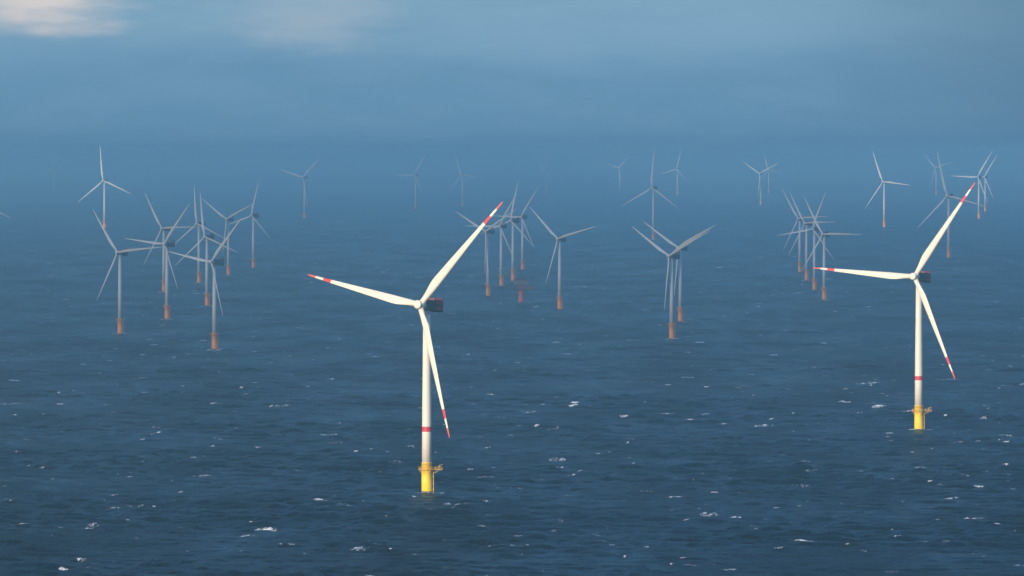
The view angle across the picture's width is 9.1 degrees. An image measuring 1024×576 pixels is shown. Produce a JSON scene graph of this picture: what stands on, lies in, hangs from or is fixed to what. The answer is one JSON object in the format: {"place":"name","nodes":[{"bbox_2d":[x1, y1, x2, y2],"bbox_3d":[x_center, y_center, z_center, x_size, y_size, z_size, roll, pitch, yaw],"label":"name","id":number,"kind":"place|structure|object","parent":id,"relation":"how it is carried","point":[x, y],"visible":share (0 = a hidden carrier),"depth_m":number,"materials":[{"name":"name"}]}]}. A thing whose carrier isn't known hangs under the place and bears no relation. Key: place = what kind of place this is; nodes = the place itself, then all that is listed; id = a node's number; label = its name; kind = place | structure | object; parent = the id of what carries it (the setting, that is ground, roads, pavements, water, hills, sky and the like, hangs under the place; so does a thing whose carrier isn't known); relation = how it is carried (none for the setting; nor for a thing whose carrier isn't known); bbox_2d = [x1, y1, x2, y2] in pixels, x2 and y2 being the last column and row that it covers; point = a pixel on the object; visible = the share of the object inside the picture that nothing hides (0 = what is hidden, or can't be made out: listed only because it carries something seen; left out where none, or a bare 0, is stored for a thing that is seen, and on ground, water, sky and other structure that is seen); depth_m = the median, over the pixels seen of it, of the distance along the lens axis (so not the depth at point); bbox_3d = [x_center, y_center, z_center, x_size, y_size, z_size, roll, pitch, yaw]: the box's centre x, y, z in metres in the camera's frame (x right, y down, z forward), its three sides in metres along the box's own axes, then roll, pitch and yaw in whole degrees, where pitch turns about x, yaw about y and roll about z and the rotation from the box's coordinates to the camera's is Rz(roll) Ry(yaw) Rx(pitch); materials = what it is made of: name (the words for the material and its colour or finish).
{"place":"outdoors","nodes":[
{"label":"outdoors","id":0,"kind":"place"},
{"bbox_2d":[0,154,1023,575],"bbox_3d":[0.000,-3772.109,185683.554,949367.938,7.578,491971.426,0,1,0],"label":"sea","id":1,"kind":"structure","parent":0,"point":[754,416],"depth_m":5334.16,"materials":[{"name":"blue liquid"}]},
{"bbox_2d":[39,152,60,192],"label":"wind turbine","id":2,"kind":"object","parent":1,"relation":"in","point":[54,168],"visible":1,"depth_m":28156.47,"materials":[{"name":"grey paint"}]},
{"bbox_2d":[78,149,128,228],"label":"wind turbine","id":3,"kind":"object","parent":1,"relation":"in","point":[104,209],"visible":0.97,"depth_m":15174.09,"materials":[{"name":"grey paint"}]},
{"bbox_2d":[93,210,159,333],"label":"wind turbine","id":4,"kind":"object","parent":1,"relation":"in","point":[121,253],"visible":0.99,"depth_m":6420.03,"materials":[{"name":"grey paint"}]},
{"bbox_2d":[125,205,188,319],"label":"wind turbine","id":5,"kind":"object","parent":1,"relation":"in","point":[166,244],"visible":0.99,"depth_m":6975.76,"materials":[{"name":"grey paint"}]},
{"bbox_2d":[145,194,190,291],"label":"wind turbine","id":6,"kind":"object","parent":1,"relation":"in","point":[163,229],"visible":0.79,"depth_m":8317.54,"materials":[{"name":"grey paint"}]},
{"bbox_2d":[176,187,224,282],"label":"wind turbine","id":7,"kind":"object","parent":1,"relation":"in","point":[198,272],"visible":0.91,"depth_m":8895.87,"materials":[{"name":"grey paint"}]},
{"bbox_2d":[168,218,241,349],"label":"wind turbine","id":8,"kind":"object","parent":1,"relation":"in","point":[213,262],"visible":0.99,"depth_m":5907.76,"materials":[{"name":"grey paint"}]},
{"bbox_2d":[177,193,237,305],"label":"wind turbine","id":9,"kind":"object","parent":1,"relation":"in","point":[207,293],"visible":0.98,"depth_m":7583.17,"materials":[{"name":"grey paint"}]},
{"bbox_2d":[204,200,253,275],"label":"wind turbine","id":10,"kind":"object","parent":1,"relation":"in","point":[229,218],"visible":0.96,"depth_m":9447.19,"materials":[{"name":"grey paint"}]},
{"bbox_2d":[230,182,268,267],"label":"wind turbine","id":11,"kind":"object","parent":1,"relation":"in","point":[254,216],"visible":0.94,"depth_m":10038.16,"materials":[{"name":"grey paint"}]},
{"bbox_2d":[281,157,320,217],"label":"wind turbine","id":12,"kind":"object","parent":1,"relation":"in","point":[304,195],"visible":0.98,"depth_m":17596.56,"materials":[{"name":"grey paint"}]},
{"bbox_2d":[308,202,502,492],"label":"wind turbine","id":13,"kind":"object","parent":1,"relation":"in","point":[426,305],"visible":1,"depth_m":3430.91,"materials":[{"name":"white paint"}]},
{"bbox_2d":[402,155,424,208],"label":"wind turbine","id":14,"kind":"object","parent":1,"relation":"in","point":[415,174],"visible":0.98,"depth_m":20334.21,"materials":[{"name":"grey paint"}]},
{"bbox_2d":[449,155,477,205],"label":"wind turbine","id":15,"kind":"object","parent":1,"relation":"in","point":[462,175],"visible":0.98,"depth_m":21430.03,"materials":[{"name":"grey paint"}]},
{"bbox_2d":[457,209,515,295],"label":"wind turbine","id":16,"kind":"object","parent":1,"relation":"in","point":[488,231],"visible":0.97,"depth_m":8096.52,"materials":[{"name":"grey paint"}]},
{"bbox_2d":[474,192,517,285],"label":"wind turbine","id":17,"kind":"object","parent":1,"relation":"in","point":[501,226],"visible":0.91,"depth_m":8705.27,"materials":[{"name":"grey paint"}]},
{"bbox_2d":[481,183,532,280],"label":"wind turbine","id":18,"kind":"object","parent":1,"relation":"in","point":[513,221],"visible":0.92,"depth_m":9040.75,"materials":[{"name":"grey paint"}]},
{"bbox_2d":[493,188,537,269],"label":"wind turbine","id":19,"kind":"object","parent":1,"relation":"in","point":[523,217],"visible":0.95,"depth_m":9891.66,"materials":[{"name":"grey paint"}]},
{"bbox_2d":[508,273,534,303],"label":"offshore platform","id":20,"kind":"structure","parent":1,"relation":"in","point":[520,284],"depth_m":7700.48,"materials":[{"name":"metal"}]},
{"bbox_2d":[532,156,553,193],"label":"wind turbine","id":21,"kind":"object","parent":1,"relation":"in","point":[546,175],"visible":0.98,"depth_m":27730.39,"materials":[{"name":"grey paint"}]},
{"bbox_2d":[530,207,596,309],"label":"wind turbine","id":22,"kind":"object","parent":1,"relation":"in","point":[559,240],"visible":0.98,"depth_m":7408.08,"materials":[{"name":"grey paint"}]},
{"bbox_2d":[606,160,625,189],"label":"wind turbine","id":23,"kind":"object","parent":1,"relation":"in","point":[619,173],"visible":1,"depth_m":30503.42,"materials":[{"name":"grey paint"}]},
{"bbox_2d":[622,149,675,239],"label":"wind turbine","id":24,"kind":"object","parent":1,"relation":"in","point":[653,190],"visible":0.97,"depth_m":13183.85,"materials":[{"name":"grey paint"}]},
{"bbox_2d":[633,227,709,338],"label":"wind turbine","id":25,"kind":"object","parent":1,"relation":"in","point":[671,256],"visible":0.96,"depth_m":6246.76,"materials":[{"name":"grey paint"}]},
{"bbox_2d":[662,153,685,194],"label":"wind turbine","id":26,"kind":"object","parent":1,"relation":"in","point":[677,169],"visible":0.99,"depth_m":26914.08,"materials":[{"name":"grey paint"}]},
{"bbox_2d":[643,221,714,321],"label":"wind turbine","id":27,"kind":"object","parent":1,"relation":"in","point":[679,308],"visible":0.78,"depth_m":6878.79,"materials":[{"name":"grey paint"}]},
{"bbox_2d":[744,162,777,204],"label":"wind turbine","id":28,"kind":"object","parent":1,"relation":"in","point":[760,174],"visible":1,"depth_m":21839.05,"materials":[{"name":"grey paint"}]},
{"bbox_2d":[758,154,778,192],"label":"wind turbine","id":29,"kind":"object","parent":1,"relation":"in","point":[768,170],"visible":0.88,"depth_m":28597.02,"materials":[{"name":"grey paint"}]},
{"bbox_2d":[782,189,826,271],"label":"wind turbine","id":30,"kind":"object","parent":1,"relation":"in","point":[799,219],"visible":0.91,"depth_m":9692.63,"materials":[{"name":"grey paint"}]},
{"bbox_2d":[777,192,832,289],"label":"wind turbine","id":31,"kind":"object","parent":1,"relation":"in","point":[814,230],"visible":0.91,"depth_m":8452.11,"materials":[{"name":"grey paint"}]},
{"bbox_2d":[788,191,829,279],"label":"wind turbine","id":32,"kind":"object","parent":1,"relation":"in","point":[806,224],"visible":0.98,"depth_m":9095.39,"materials":[{"name":"grey paint"}]},
{"bbox_2d":[802,197,861,299],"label":"wind turbine","id":33,"kind":"object","parent":1,"relation":"in","point":[824,235],"visible":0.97,"depth_m":7887.18,"materials":[{"name":"grey paint"}]},
{"bbox_2d":[866,153,906,227],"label":"wind turbine","id":34,"kind":"object","parent":1,"relation":"in","point":[884,182],"visible":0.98,"depth_m":15404.47,"materials":[{"name":"grey paint"}]},
{"bbox_2d":[813,183,974,428],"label":"wind turbine","id":35,"kind":"object","parent":1,"relation":"in","point":[918,277],"visible":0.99,"depth_m":4204.48,"materials":[{"name":"beige paint"}]},
{"bbox_2d":[925,156,948,194],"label":"wind turbine","id":36,"kind":"object","parent":1,"relation":"in","point":[936,168],"visible":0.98,"depth_m":27316.17,"materials":[{"name":"grey paint"}]},
{"bbox_2d":[919,152,985,257],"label":"wind turbine","id":37,"kind":"object","parent":1,"relation":"in","point":[948,196],"visible":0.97,"depth_m":10990.33,"materials":[{"name":"grey paint"}]},
{"bbox_2d":[957,152,991,218],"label":"wind turbine","id":38,"kind":"object","parent":1,"relation":"in","point":[979,177],"visible":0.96,"depth_m":17412.46,"materials":[{"name":"grey paint"}]},
{"bbox_2d":[982,157,995,211],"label":"wind turbine","id":39,"kind":"object","parent":1,"relation":"in","point":[985,176],"visible":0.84,"depth_m":19469.03,"materials":[{"name":"grey paint"}]},
{"bbox_2d":[0,0,1023,153],"label":"sky","id":40,"kind":"structure","parent":0,"point":[77,76],"materials":[{"name":"blue"}]}
]}

